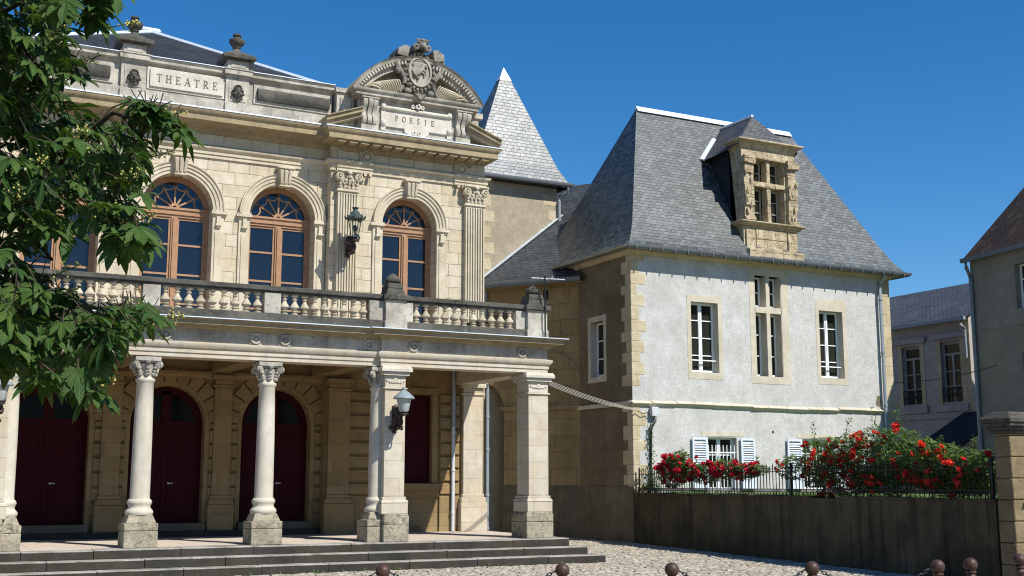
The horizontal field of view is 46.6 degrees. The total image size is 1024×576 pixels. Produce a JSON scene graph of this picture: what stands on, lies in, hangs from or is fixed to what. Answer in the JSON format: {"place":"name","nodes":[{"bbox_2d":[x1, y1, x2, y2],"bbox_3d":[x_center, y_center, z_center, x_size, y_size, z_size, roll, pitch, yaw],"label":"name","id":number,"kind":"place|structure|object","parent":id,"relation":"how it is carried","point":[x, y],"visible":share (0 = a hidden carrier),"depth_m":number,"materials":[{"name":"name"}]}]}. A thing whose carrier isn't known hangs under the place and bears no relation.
{"place":"outdoors","nodes":[
{"label":"outdoors","id":0,"kind":"place"},
{"bbox_2d":[1,0,1023,297],"label":"sky","id":1,"kind":"structure","parent":0,"point":[911,111],"materials":[{"name":"blue"}]},
{"bbox_2d":[239,538,917,575],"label":"cobbled square","id":2,"kind":"structure","parent":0,"point":[629,559],"depth_m":23.23,"materials":[{"name":"grey stone"}]},
{"bbox_2d":[0,531,605,575],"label":"portico steps","id":3,"kind":"structure","parent":2,"relation":"on","point":[219,555],"depth_m":22.41,"materials":[{"name":"stone"}]},
{"bbox_2d":[158,537,780,575],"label":"weeds","id":4,"kind":"object","parent":2,"relation":"on","point":[317,571],"visible":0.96,"depth_m":23.48,"materials":[{"name":"green plant"}]},
{"bbox_2d":[484,184,589,537],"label":"link building","id":5,"kind":"structure","parent":2,"relation":"on","point":[508,279],"depth_m":36.12,"materials":[{"name":"beige stone"}]},
{"bbox_2d":[632,492,1010,575],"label":"garden wall","id":6,"kind":"structure","parent":2,"relation":"on","point":[907,535],"depth_m":23.74,"materials":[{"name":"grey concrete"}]},
{"bbox_2d":[638,457,995,497],"bbox_3d":[5.803,4.233,26.247,0.088,0.759,13.653,3,-10,-19],"label":"iron railing","id":7,"kind":"object","parent":6,"relation":"on","point":[791,489],"visible":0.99,"depth_m":24.13,"materials":[{"name":"black metal"}]},
{"bbox_2d":[647,490,1021,499],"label":"garden lawn","id":8,"kind":"structure","parent":0,"point":[927,495],"depth_m":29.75,"materials":[{"name":"green plant"}]},
{"bbox_2d":[633,425,666,492],"bbox_3d":[3.837,4.646,32.401,1.007,1.912,1.445,5,-10,-27],"label":"corner shrub","id":9,"kind":"object","parent":8,"relation":"on","point":[643,484],"visible":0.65,"depth_m":32.35,"materials":[{"name":"green plant"}]},
{"bbox_2d":[653,449,771,493],"bbox_3d":[4.834,4.474,29.268,0.859,1.232,5.531,3,-10,-19],"label":"rose bush","id":10,"kind":"object","parent":8,"relation":"on","point":[678,462],"visible":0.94,"depth_m":29.54,"materials":[{"name":"red plant"}]},
{"bbox_2d":[774,403,931,497],"bbox_3d":[6.905,3.367,24.457,1.164,1.935,4.729,3,-10,-19],"label":"rose bush","id":11,"kind":"object","parent":8,"relation":"on","point":[852,453],"visible":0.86,"depth_m":23.77,"materials":[{"name":"green plant"}]},
{"bbox_2d":[893,430,996,498],"bbox_3d":[7.853,3.172,21.389,0.977,1.292,2.934,2,-9,-11],"label":"rose bush","id":12,"kind":"object","parent":8,"relation":"on","point":[940,452],"visible":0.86,"depth_m":21.25,"materials":[{"name":"green plant"}]},
{"bbox_2d":[889,283,978,489],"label":"house","id":13,"kind":"structure","parent":0,"point":[931,334],"depth_m":44.22,"materials":[{"name":"grey paint"}]},
{"bbox_2d":[903,346,921,404],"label":"casement window","id":14,"kind":"structure","parent":13,"relation":"in","point":[913,392],"depth_m":44.94,"materials":[{"name":"grey paint"}]},
{"bbox_2d":[942,341,962,401],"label":"casement window","id":15,"kind":"structure","parent":13,"relation":"in","point":[951,350],"depth_m":43.27,"materials":[{"name":"grey paint"}]},
{"bbox_2d":[960,188,1023,491],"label":"house","id":16,"kind":"structure","parent":0,"point":[994,256],"depth_m":36.46,"materials":[{"name":"white paint"}]},
{"bbox_2d":[1019,264,1023,307],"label":"casement window","id":17,"kind":"structure","parent":16,"relation":"in","point":[1022,265],"depth_m":35.74,"materials":[{"name":"white paint"}]},
{"label":"ground","id":18,"kind":"structure","parent":0,"visible":0},
{"bbox_2d":[0,0,204,422],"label":"chestnut tree","id":19,"kind":"object","parent":18,"relation":"on","point":[35,331],"visible":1,"depth_m":6.61,"materials":[{"name":"green plant"}]},
{"bbox_2d":[375,564,389,575],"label":"bollard","id":20,"kind":"object","parent":18,"relation":"on","point":[382,569],"visible":1,"depth_m":11.73,"materials":[{"name":"brown metal"}]},
{"bbox_2d":[390,571,555,575],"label":"chain","id":21,"kind":"object","parent":20,"relation":"hanging from","point":[551,573],"visible":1,"depth_m":11.91,"materials":[{"name":"black metal"}]},
{"bbox_2d":[478,68,574,531],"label":"roof tower","id":22,"kind":"structure","parent":18,"relation":"on","point":[527,183],"depth_m":38.57,"materials":[{"name":"stone"}]},
{"bbox_2d":[555,563,569,575],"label":"bollard","id":23,"kind":"object","parent":18,"relation":"on","point":[562,569],"visible":1,"depth_m":11.88,"materials":[{"name":"brown metal"}]},
{"bbox_2d":[665,562,678,575],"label":"bollard","id":24,"kind":"object","parent":18,"relation":"on","point":[671,568],"visible":1,"depth_m":11.98,"materials":[{"name":"brown metal"}]},
{"bbox_2d":[679,569,805,575],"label":"chain","id":25,"kind":"object","parent":24,"relation":"hanging from","point":[686,574],"visible":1,"depth_m":12.15,"materials":[{"name":"black metal"}]},
{"bbox_2d":[552,106,911,542],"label":"manor house","id":26,"kind":"structure","parent":18,"relation":"on","point":[734,300],"depth_m":35.41,"materials":[{"name":"white paint"}]},
{"bbox_2d":[597,323,603,376],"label":"casement window","id":27,"kind":"structure","parent":26,"relation":"in","point":[600,343],"depth_m":35.11,"materials":[{"name":"glass"}]},
{"bbox_2d":[637,407,658,485],"bbox_3d":[3.767,4.441,32.879,0.665,2.300,0.145,5,-10,-27],"label":"junction box","id":28,"kind":"object","parent":26,"relation":"attached to","point":[654,411],"visible":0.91,"depth_m":33.05,"materials":[{"name":"grey plastic"}]},
{"bbox_2d":[691,303,716,372],"bbox_3d":[5.501,1.456,34.599,0.980,2.040,0.200,5,-10,-27],"label":"casement window","id":29,"kind":"structure","parent":26,"relation":"in","point":[701,314],"depth_m":34.69,"materials":[{"name":"white paint"}]},
{"bbox_2d":[708,437,735,489],"bbox_3d":[5.985,5.062,34.217,1.020,1.500,0.215,5,-10,-27],"label":"casement window","id":30,"kind":"structure","parent":26,"relation":"in","point":[718,448],"depth_m":34.31,"materials":[{"name":"white paint"}]},
{"bbox_2d":[753,162,759,181],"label":"casement window","id":31,"kind":"structure","parent":26,"relation":"in","point":[756,174],"depth_m":36.47,"materials":[{"name":"glass"}]},
{"bbox_2d":[754,277,759,306],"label":"casement window","id":32,"kind":"structure","parent":26,"relation":"in","point":[756,280],"depth_m":35.94,"materials":[{"name":"glass"}]},
{"bbox_2d":[754,189,760,220],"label":"casement window","id":33,"kind":"structure","parent":26,"relation":"in","point":[757,194],"depth_m":36.31,"materials":[{"name":"glass"}]},
{"bbox_2d":[756,314,762,375],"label":"casement window","id":34,"kind":"structure","parent":26,"relation":"in","point":[758,318],"depth_m":35.68,"materials":[{"name":"glass"}]},
{"bbox_2d":[769,279,774,307],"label":"casement window","id":35,"kind":"structure","parent":26,"relation":"in","point":[771,281],"depth_m":36.19,"materials":[{"name":"glass"}]},
{"bbox_2d":[769,164,776,183],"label":"casement window","id":36,"kind":"structure","parent":26,"relation":"in","point":[773,170],"depth_m":36.76,"materials":[{"name":"glass"}]},
{"bbox_2d":[770,315,776,376],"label":"casement window","id":37,"kind":"structure","parent":26,"relation":"in","point":[772,318],"depth_m":35.94,"materials":[{"name":"glass"}]},
{"bbox_2d":[770,192,777,222],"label":"casement window","id":38,"kind":"structure","parent":26,"relation":"in","point":[774,198],"depth_m":36.59,"materials":[{"name":"glass"}]},
{"bbox_2d":[802,439,825,488],"bbox_3d":[9.065,5.316,35.794,1.000,1.500,0.215,5,-10,-27],"label":"casement window","id":39,"kind":"structure","parent":26,"relation":"in","point":[808,440],"depth_m":35.87,"materials":[{"name":"white paint"}]},
{"bbox_2d":[819,312,841,377],"bbox_3d":[9.763,1.774,36.785,0.960,2.070,0.200,5,-10,-27],"label":"casement window","id":40,"kind":"structure","parent":26,"relation":"in","point":[830,367],"depth_m":36.90,"materials":[{"name":"white paint"}]},
{"bbox_2d":[895,365,996,382],"bbox_3d":[13.344,2.655,36.611,3.156,0.408,0.022,-7,-11,37],"label":"telephone wire","id":41,"kind":"object","parent":26,"relation":"attached to","point":[945,377],"visible":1,"depth_m":36.58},
{"bbox_2d":[805,561,818,575],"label":"bollard","id":42,"kind":"object","parent":18,"relation":"on","point":[812,568],"visible":1,"depth_m":12.15,"materials":[{"name":"brown metal"}]},
{"bbox_2d":[819,567,931,575],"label":"chain","id":43,"kind":"object","parent":42,"relation":"hanging from","point":[924,572],"visible":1,"depth_m":12.41,"materials":[{"name":"black metal"}]},
{"bbox_2d":[930,559,944,575],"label":"bollard","id":44,"kind":"object","parent":18,"relation":"on","point":[938,567],"visible":1,"depth_m":12.41,"materials":[{"name":"brown metal"}]},
{"bbox_2d":[917,411,981,491],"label":"lean to shed","id":45,"kind":"object","parent":18,"relation":"on","point":[961,430],"visible":0.25,"depth_m":40.86,"materials":[{"name":"stone"}]},
{"bbox_2d":[963,558,977,575],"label":"bollard","id":46,"kind":"object","parent":18,"relation":"on","point":[970,565],"visible":1,"depth_m":12.70,"materials":[{"name":"brown metal"}]},
{"bbox_2d":[1013,554,1023,575],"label":"bollard","id":47,"kind":"object","parent":18,"relation":"on","point":[1018,560],"visible":1,"depth_m":13.41,"materials":[{"name":"brown metal"}]},
{"label":"cobble bed","id":48,"kind":"structure","parent":0,"visible":0},
{"bbox_2d":[0,15,568,551],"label":"theatre","id":49,"kind":"structure","parent":48,"relation":"on","point":[254,399],"depth_m":26.85,"materials":[{"name":"stone"}]},
{"bbox_2d":[0,380,13,421],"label":"wall lantern","id":50,"kind":"object","parent":49,"relation":"attached to","point":[3,394],"depth_m":20.12,"materials":[{"name":"glass"}]},
{"bbox_2d":[14,387,87,524],"bbox_3d":[-9.782,3.459,24.940,1.620,2.970,0.139,5,-10,-27],"label":"double door","id":51,"kind":"structure","parent":49,"relation":"in","point":[51,448],"depth_m":24.96,"materials":[{"name":"red paint"}]},
{"bbox_2d":[19,175,95,300],"bbox_3d":[-9.850,-0.900,25.732,1.600,3.730,0.160,5,-10,-27],"label":"arched window","id":52,"kind":"structure","parent":49,"relation":"in","point":[84,254],"depth_m":25.87,"materials":[{"name":"brown paint"}]},
{"bbox_2d":[126,387,202,522],"bbox_3d":[-7.625,3.637,26.044,1.620,2.970,0.139,5,-10,-27],"label":"double door","id":53,"kind":"structure","parent":49,"relation":"in","point":[177,418],"depth_m":26.15,"materials":[{"name":"red paint"}]},
{"bbox_2d":[138,176,209,308],"bbox_3d":[-7.675,-0.721,26.845,1.600,3.730,0.160,5,-10,-27],"label":"arched window","id":54,"kind":"structure","parent":49,"relation":"in","point":[182,215],"depth_m":27.01,"materials":[{"name":"blue glass"}]},
{"bbox_2d":[238,390,306,521],"bbox_3d":[-5.476,3.815,27.144,1.620,2.970,0.139,5,-10,-27],"label":"double door","id":55,"kind":"structure","parent":49,"relation":"in","point":[290,436],"depth_m":27.23,"materials":[{"name":"red paint"}]},
{"bbox_2d":[248,188,310,314],"bbox_3d":[-5.535,-0.544,27.940,1.600,3.730,0.160,5,-10,-27],"label":"arched window","id":56,"kind":"structure","parent":49,"relation":"in","point":[279,233],"depth_m":28.06,"materials":[{"name":"blue glass"}]},
{"bbox_2d":[344,207,365,257],"bbox_3d":[-3.709,-1.313,27.692,0.470,1.110,0.759,5,-10,-27],"label":"wall lantern","id":57,"kind":"object","parent":49,"relation":"attached to","point":[355,215],"depth_m":27.58,"materials":[{"name":"metal"}]},
{"bbox_2d":[389,387,414,432],"bbox_3d":[-2.210,2.422,23.628,0.430,0.900,0.721,5,-10,-27],"label":"wall lantern","id":58,"kind":"object","parent":49,"relation":"attached to","point":[403,397],"depth_m":23.48,"materials":[{"name":"glass"}]},
{"bbox_2d":[382,200,431,322],"bbox_3d":[-2.663,-0.351,29.075,1.460,3.710,0.160,5,-10,-27],"label":"arched window","id":59,"kind":"structure","parent":49,"relation":"in","point":[406,245],"depth_m":29.24,"materials":[{"name":"brown paint"}]},
{"bbox_2d":[531,275,564,336],"bbox_3d":[0.790,0.412,25.859,0.453,1.380,0.651,-7,-11,37],"label":"aerial","id":60,"kind":"object","parent":49,"relation":"on","point":[544,278],"visible":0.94,"depth_m":25.84,"materials":[{"name":"black metal"}]},
{"bbox_2d":[548,382,637,409],"bbox_3d":[2.135,2.711,29.320,0.014,0.270,7.738,-3,-10,20],"label":"cable bundle","id":61,"kind":"object","parent":49,"relation":"attached to","point":[614,405],"visible":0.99,"depth_m":28.43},
{"bbox_2d":[978,411,1023,575],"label":"gate pillar","id":62,"kind":"structure","parent":48,"relation":"on","point":[1006,429],"depth_m":19.37,"materials":[{"name":"brown stone"}]}
]}

